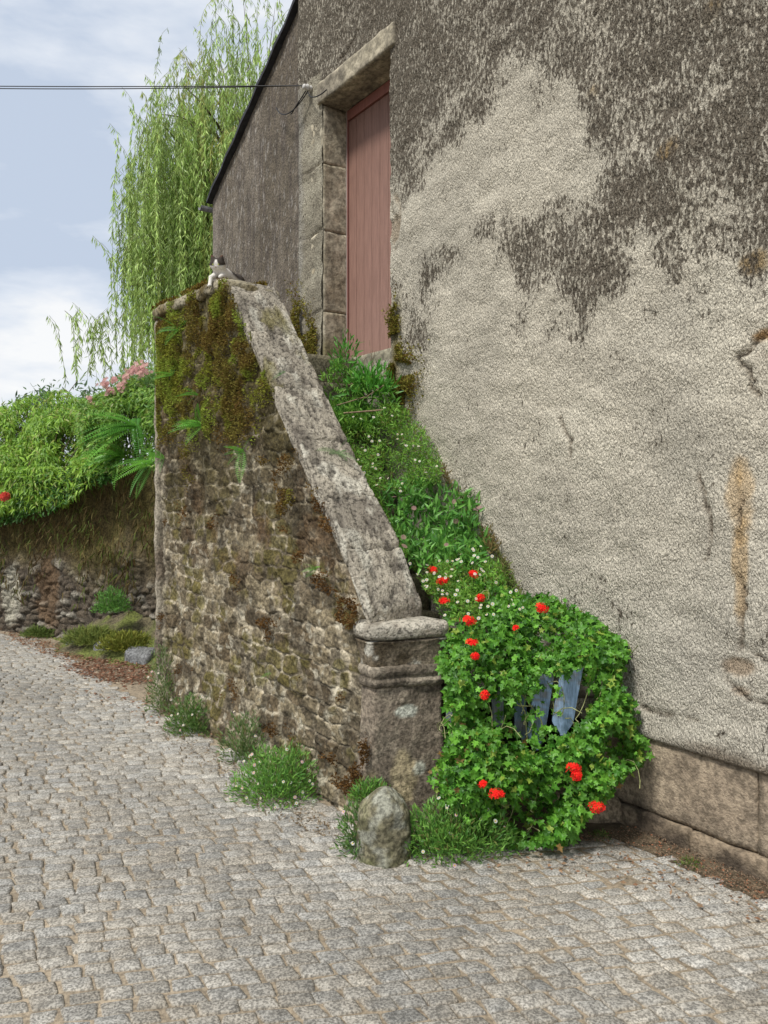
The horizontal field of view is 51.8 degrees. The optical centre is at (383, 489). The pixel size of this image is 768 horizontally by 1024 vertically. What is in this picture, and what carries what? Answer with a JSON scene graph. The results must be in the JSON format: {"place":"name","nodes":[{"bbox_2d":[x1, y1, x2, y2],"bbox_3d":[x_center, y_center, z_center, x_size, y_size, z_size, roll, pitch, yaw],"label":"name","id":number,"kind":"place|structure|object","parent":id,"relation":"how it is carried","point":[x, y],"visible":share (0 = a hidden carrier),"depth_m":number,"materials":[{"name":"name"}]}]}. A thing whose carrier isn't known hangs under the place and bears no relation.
{"place":"outdoors","nodes":[
{"label":"outdoors","id":0,"kind":"place"},
{"bbox_2d":[52,611,155,670],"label":"bank","id":1,"kind":"structure","parent":0,"point":[134,620],"depth_m":7.71,"materials":[{"name":"green plant"},{"name":"grass"},{"name":"moss"}]},
{"bbox_2d":[19,622,54,638],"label":"grass tuft","id":2,"kind":"object","parent":1,"relation":"on","point":[34,631],"visible":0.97,"depth_m":8.56,"materials":[{"name":"green plant"}]},
{"bbox_2d":[58,623,112,645],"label":"grass tuft","id":3,"kind":"object","parent":1,"relation":"on","point":[82,636],"visible":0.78,"depth_m":7.68,"materials":[{"name":"green plant"}]},
{"bbox_2d":[93,641,111,650],"bbox_3d":[-2.660,1.556,7.600,0.306,0.223,0.156,0,0,32],"label":"foot stone","id":4,"kind":"object","parent":1,"relation":"on","point":[94,649],"visible":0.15,"depth_m":7.58,"materials":[{"name":"grey stone"}]},
{"bbox_2d":[94,629,151,654],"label":"grass tuft","id":5,"kind":"object","parent":1,"relation":"on","point":[120,640],"visible":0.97,"depth_m":7.38,"materials":[{"name":"green plant"}]},
{"bbox_2d":[125,646,155,664],"bbox_3d":[-2.234,1.554,7.280,0.350,0.224,0.195,0,0,30],"label":"foot stone","id":6,"kind":"object","parent":1,"relation":"on","point":[140,655],"visible":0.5,"depth_m":7.20,"materials":[{"name":"grey stone"}]},
{"bbox_2d":[0,0,292,466],"label":"sky","id":7,"kind":"structure","parent":0,"point":[58,157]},
{"bbox_2d":[347,775,390,804],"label":"fleabane","id":8,"kind":"object","parent":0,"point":[366,791],"visible":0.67,"depth_m":3.61,"materials":[{"name":"green plant"}]},
{"bbox_2d":[0,631,767,1023],"bbox_3d":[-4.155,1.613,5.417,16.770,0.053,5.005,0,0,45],"label":"street","id":9,"kind":"structure","parent":0,"point":[602,1002],"depth_m":3.00,"materials":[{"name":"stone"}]},
{"bbox_2d":[2,631,211,736],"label":"leaf litter","id":10,"kind":"object","parent":9,"relation":"on","point":[130,676],"visible":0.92,"depth_m":6.99,"materials":[{"name":"brown plant"}]},
{"bbox_2d":[140,637,175,715],"bbox_3d":[-1.616,1.323,5.619,0.212,0.548,0.344,0,0,-40],"label":"fleabane","id":11,"kind":"object","parent":9,"relation":"on","point":[166,684],"visible":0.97,"depth_m":5.62,"materials":[{"name":"green plant"}]},
{"bbox_2d":[163,692,210,738],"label":"fleabane","id":12,"kind":"object","parent":9,"relation":"on","point":[187,721],"visible":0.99,"depth_m":5.16,"materials":[{"name":"green plant"}]},
{"bbox_2d":[214,709,267,764],"bbox_3d":[-0.827,1.424,4.585,0.256,0.298,0.362,0,0,-41],"label":"fleabane","id":13,"kind":"object","parent":9,"relation":"on","point":[243,747],"visible":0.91,"depth_m":4.56,"materials":[{"name":"green plant"}]},
{"bbox_2d":[221,739,322,812],"bbox_3d":[-0.597,1.466,4.118,0.459,0.294,0.519,0,0,-37],"label":"fleabane","id":14,"kind":"object","parent":9,"relation":"on","point":[267,768],"visible":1,"depth_m":4.08,"materials":[{"name":"green plant"}]},
{"bbox_2d":[329,787,363,859],"bbox_3d":[-0.114,1.462,3.498,0.233,0.288,0.236,0,0,25],"label":"fleabane","id":15,"kind":"object","parent":9,"relation":"on","point":[353,840],"visible":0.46,"depth_m":3.48,"materials":[{"name":"green plant"}]},
{"bbox_2d":[356,786,410,868],"bbox_3d":[-0.003,1.461,3.447,0.244,0.332,0.216,0,0,0],"label":"guard stone","id":16,"kind":"object","parent":9,"relation":"on","point":[383,832],"visible":0.98,"depth_m":3.38,"materials":[{"name":"grey stone"}]},
{"bbox_2d":[151,714,767,919],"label":"grit","id":17,"kind":"object","parent":9,"relation":"on","point":[673,884],"visible":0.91,"depth_m":3.40,"materials":[{"name":"brown soil"}]},
{"bbox_2d":[404,793,524,867],"bbox_3d":[0.314,1.485,3.492,0.652,0.289,0.378,0,0,0],"label":"fleabane","id":18,"kind":"object","parent":9,"relation":"on","point":[465,837],"visible":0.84,"depth_m":3.44,"materials":[{"name":"green plant"}]},
{"bbox_2d":[354,803,605,839],"bbox_3d":[0.500,1.595,3.850,1.300,0.001,0.500,0,0,0],"label":"soil strip","id":19,"kind":"object","parent":9,"relation":"on","point":[590,827],"visible":0.17,"depth_m":3.77,"materials":[{"name":"brown soil"}]},
{"bbox_2d":[446,668,621,823],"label":"broken picket gate","id":20,"kind":"structure","parent":19,"relation":"on","point":[611,813],"depth_m":3.68,"materials":[{"name":"weathered blue paint"},{"name":"wood"}]},
{"bbox_2d":[426,562,654,852],"bbox_3d":[0.715,1.041,3.858,1.051,1.293,1.213,0,0,0],"label":"ivy geranium","id":21,"kind":"object","parent":9,"relation":"on","point":[471,762],"visible":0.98,"depth_m":3.58,"materials":[{"name":"green plant"}]},
{"bbox_2d":[588,828,610,841],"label":"weed","id":22,"kind":"object","parent":9,"relation":"on","point":[599,832],"visible":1,"depth_m":3.63,"materials":[{"name":"green plant"}]},
{"bbox_2d":[600,823,767,899],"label":"soil strip","id":23,"kind":"object","parent":9,"relation":"on","point":[615,826],"visible":0.25,"depth_m":3.43,"materials":[{"name":"brown soil"}]},
{"bbox_2d":[674,854,703,870],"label":"weed","id":24,"kind":"object","parent":23,"relation":"on","point":[695,861],"visible":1,"depth_m":3.37,"materials":[{"name":"green plant"}]},
{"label":"garden ground","id":25,"kind":"structure","parent":0,"visible":0},
{"bbox_2d":[2,376,97,466],"bbox_3d":[-4.124,-0.803,9.567,1.181,1.374,2.307,0,0,-44],"label":"sapling","id":26,"kind":"object","parent":25,"relation":"on","point":[76,389],"visible":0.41,"depth_m":9.64,"materials":[{"name":"green plant"}]},
{"bbox_2d":[77,412,144,469],"bbox_3d":[-2.600,-0.473,7.747,0.684,0.577,0.729,0,0,0],"label":"fern","id":27,"kind":"object","parent":25,"relation":"on","point":[132,425],"visible":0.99,"depth_m":7.58,"materials":[{"name":"green plant"}]},
{"bbox_2d":[83,360,154,477],"bbox_3d":[-2.798,-0.799,8.489,0.749,1.364,1.572,0,0,-26],"label":"pink valerian","id":28,"kind":"object","parent":25,"relation":"on","point":[140,370],"visible":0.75,"depth_m":8.15,"materials":[{"name":"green plant"}]},
{"bbox_2d":[46,0,288,419],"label":"weeping willow","id":29,"kind":"object","parent":25,"relation":"on","point":[172,237],"visible":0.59,"depth_m":13.28,"materials":[{"name":"green plant"}]},
{"label":"ground","id":30,"kind":"structure","parent":0,"visible":0},
{"bbox_2d":[0,464,155,638],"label":"garden wall","id":31,"kind":"structure","parent":30,"relation":"on","point":[45,605],"depth_m":8.35,"materials":[{"name":"stone"}]},
{"bbox_2d":[0,388,103,517],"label":"shrub","id":32,"kind":"object","parent":31,"relation":"on","point":[30,441],"visible":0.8,"depth_m":8.64,"materials":[{"name":"green plant"}]},
{"bbox_2d":[0,478,17,501],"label":"red rose","id":33,"kind":"object","parent":32,"relation":"hanging from","point":[4,496],"visible":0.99,"depth_m":8.28,"materials":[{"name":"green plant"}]},
{"bbox_2d":[0,461,119,526],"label":"shrub","id":34,"kind":"object","parent":31,"relation":"on","point":[104,480],"visible":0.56,"depth_m":8.20,"materials":[{"name":"green plant"}]},
{"bbox_2d":[0,472,154,614],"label":"dry creeper","id":35,"kind":"object","parent":31,"relation":"attached to","point":[120,486],"visible":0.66,"depth_m":8.05,"materials":[{"name":"brown plant"}]},
{"bbox_2d":[68,442,123,489],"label":"fern","id":36,"kind":"object","parent":31,"relation":"attached to","point":[113,455],"visible":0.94,"depth_m":7.74,"materials":[{"name":"green plant"}]},
{"bbox_2d":[90,584,132,614],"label":"fern weed","id":37,"kind":"object","parent":31,"relation":"attached to","point":[117,605],"visible":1,"depth_m":7.52,"materials":[{"name":"green plant"}]},
{"bbox_2d":[71,367,155,478],"bbox_3d":[-2.394,-0.713,7.991,2.668,1.249,1.064,0,0,43],"label":"shrub","id":38,"kind":"object","parent":31,"relation":"on","point":[141,404],"visible":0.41,"depth_m":7.95,"materials":[{"name":"green plant"}]},
{"bbox_2d":[111,454,154,498],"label":"fern","id":39,"kind":"object","parent":31,"relation":"attached to","point":[149,461],"visible":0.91,"depth_m":7.44,"materials":[{"name":"green plant"}]},
{"bbox_2d":[152,278,448,824],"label":"stair parapet","id":40,"kind":"structure","parent":30,"relation":"on","point":[377,665],"depth_m":4.46,"materials":[{"name":"stone"}]},
{"bbox_2d":[207,255,244,287],"bbox_3d":[-1.017,-1.400,5.234,0.137,0.217,0.464,0,0,13],"label":"cat","id":41,"kind":"object","parent":40,"relation":"on","point":[219,268],"visible":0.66,"depth_m":5.06},
{"bbox_2d":[151,277,370,799],"bbox_3d":[-0.773,0.047,4.900,0.427,2.886,2.725,0,0,-37],"label":"moss","id":42,"kind":"object","parent":40,"relation":"on","point":[169,394],"visible":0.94,"depth_m":4.95,"materials":[{"name":"green plant"}]},
{"bbox_2d":[144,444,164,471],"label":"fern","id":43,"kind":"object","parent":42,"relation":"on","point":[158,455],"visible":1,"depth_m":5.63,"materials":[{"name":"green plant"}]},
{"bbox_2d":[152,366,174,378],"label":"fern","id":44,"kind":"object","parent":42,"relation":"on","point":[168,373],"visible":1,"depth_m":5.53,"materials":[{"name":"green plant"}]},
{"bbox_2d":[153,316,184,344],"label":"fern","id":45,"kind":"object","parent":42,"relation":"on","point":[173,329],"visible":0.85,"depth_m":5.44,"materials":[{"name":"green plant"}]},
{"bbox_2d":[172,404,201,443],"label":"fern","id":46,"kind":"object","parent":42,"relation":"on","point":[191,423],"visible":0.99,"depth_m":5.12,"materials":[{"name":"green plant"}]},
{"bbox_2d":[176,388,198,401],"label":"fern","id":47,"kind":"object","parent":42,"relation":"on","point":[190,394],"visible":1,"depth_m":5.19,"materials":[{"name":"green plant"}]},
{"bbox_2d":[224,438,250,481],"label":"fern","id":48,"kind":"object","parent":42,"relation":"on","point":[242,450],"visible":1,"depth_m":4.69,"materials":[{"name":"green plant"}]},
{"bbox_2d":[303,564,319,576],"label":"fern","id":49,"kind":"object","parent":42,"relation":"on","point":[314,567],"visible":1,"depth_m":4.06,"materials":[{"name":"green plant"}]},
{"bbox_2d":[317,438,354,460],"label":"weed","id":50,"kind":"object","parent":40,"relation":"on","point":[339,452],"visible":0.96,"depth_m":4.33,"materials":[{"name":"green plant"}]},
{"bbox_2d":[307,353,473,743],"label":"stone staircase","id":51,"kind":"structure","parent":30,"relation":"on","point":[317,362],"depth_m":5.38,"materials":[{"name":"grey stone"}]},
{"bbox_2d":[327,329,363,375],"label":"nettle","id":52,"kind":"object","parent":51,"relation":"on","point":[355,353],"visible":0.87,"depth_m":5.33,"materials":[{"name":"green plant"}]},
{"bbox_2d":[329,396,389,433],"bbox_3d":[-0.219,-0.504,5.297,0.562,0.274,0.516,0,0,0],"label":"valerian","id":53,"kind":"object","parent":51,"relation":"on","point":[349,407],"visible":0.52,"depth_m":5.19,"materials":[{"name":"green plant"}]},
{"bbox_2d":[318,358,401,423],"bbox_3d":[-0.160,-0.644,5.256,0.585,0.523,0.591,0,0,0],"label":"nettle","id":54,"kind":"object","parent":51,"relation":"on","point":[379,397],"visible":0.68,"depth_m":5.26,"materials":[{"name":"green plant"}]},
{"bbox_2d":[332,357,402,398],"bbox_3d":[-0.073,-0.749,5.247,0.438,0.279,0.424,0,0,-39],"label":"nettle","id":55,"kind":"object","parent":51,"relation":"on","point":[373,380],"visible":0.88,"depth_m":5.17,"materials":[{"name":"green plant"}]},
{"bbox_2d":[358,464,410,559],"bbox_3d":[-0.035,0.087,4.729,0.273,0.611,0.903,0,0,-23],"label":"fleabane","id":56,"kind":"object","parent":51,"relation":"on","point":[376,494],"visible":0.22,"depth_m":4.73,"materials":[{"name":"green plant"}]},
{"bbox_2d":[339,400,443,492],"bbox_3d":[0.004,-0.287,4.982,0.582,0.628,0.852,0,0,-32],"label":"fleabane","id":57,"kind":"object","parent":51,"relation":"on","point":[394,424],"visible":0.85,"depth_m":4.98,"materials":[{"name":"green plant"}]},
{"bbox_2d":[337,340,387,413],"bbox_3d":[-0.138,-0.765,5.212,0.342,0.560,0.336,0,0,0],"label":"dead stalk","id":58,"kind":"object","parent":57,"relation":"on","point":[372,358],"visible":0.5,"depth_m":5.15,"materials":[{"name":"plant"}]},
{"bbox_2d":[377,470,494,573],"bbox_3d":[0.281,0.169,4.657,0.620,0.602,0.884,0,0,-20],"label":"valerian","id":59,"kind":"object","parent":51,"relation":"on","point":[456,527],"visible":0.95,"depth_m":4.60,"materials":[{"name":"green plant"}]},
{"bbox_2d":[408,543,523,620],"bbox_3d":[0.457,0.497,4.215,0.657,0.416,0.900,0,0,0],"label":"fleabane","id":60,"kind":"object","parent":51,"relation":"on","point":[451,571],"visible":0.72,"depth_m":4.19,"materials":[{"name":"green plant"}]},
{"bbox_2d":[198,0,767,884],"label":"house","id":61,"kind":"structure","parent":30,"relation":"on","point":[548,218],"depth_m":4.01,"materials":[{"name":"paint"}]},
{"bbox_2d":[0,85,326,114],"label":"overhead cable","id":62,"kind":"object","parent":61,"relation":"attached to","point":[292,111],"visible":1,"depth_m":6.58,"materials":[{"name":"black rubber"}]},
{"bbox_2d":[284,269,428,436],"bbox_3d":[-0.293,-1.071,5.808,0.102,1.432,1.993,0,0,-35],"label":"moss","id":63,"kind":"object","parent":61,"relation":"attached to","point":[403,382],"visible":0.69,"depth_m":5.34,"materials":[{"name":"green plant"}]},
{"bbox_2d":[346,80,391,357],"bbox_3d":[-0.021,-1.999,5.926,0.052,2.020,0.924,0,0,-35],"label":"door","id":64,"kind":"structure","parent":61,"relation":"in","point":[368,140],"depth_m":6.05,"materials":[{"name":"red paint"}]},
{"bbox_2d":[439,461,501,553],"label":"dry grass","id":65,"kind":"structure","parent":61,"relation":"attached to","point":[490,544],"depth_m":4.53,"materials":[{"name":"green plant"}]},
{"bbox_2d":[493,549,525,596],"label":"dry grass","id":66,"kind":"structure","parent":61,"relation":"attached to","point":[499,557],"depth_m":4.33,"materials":[{"name":"green plant"}]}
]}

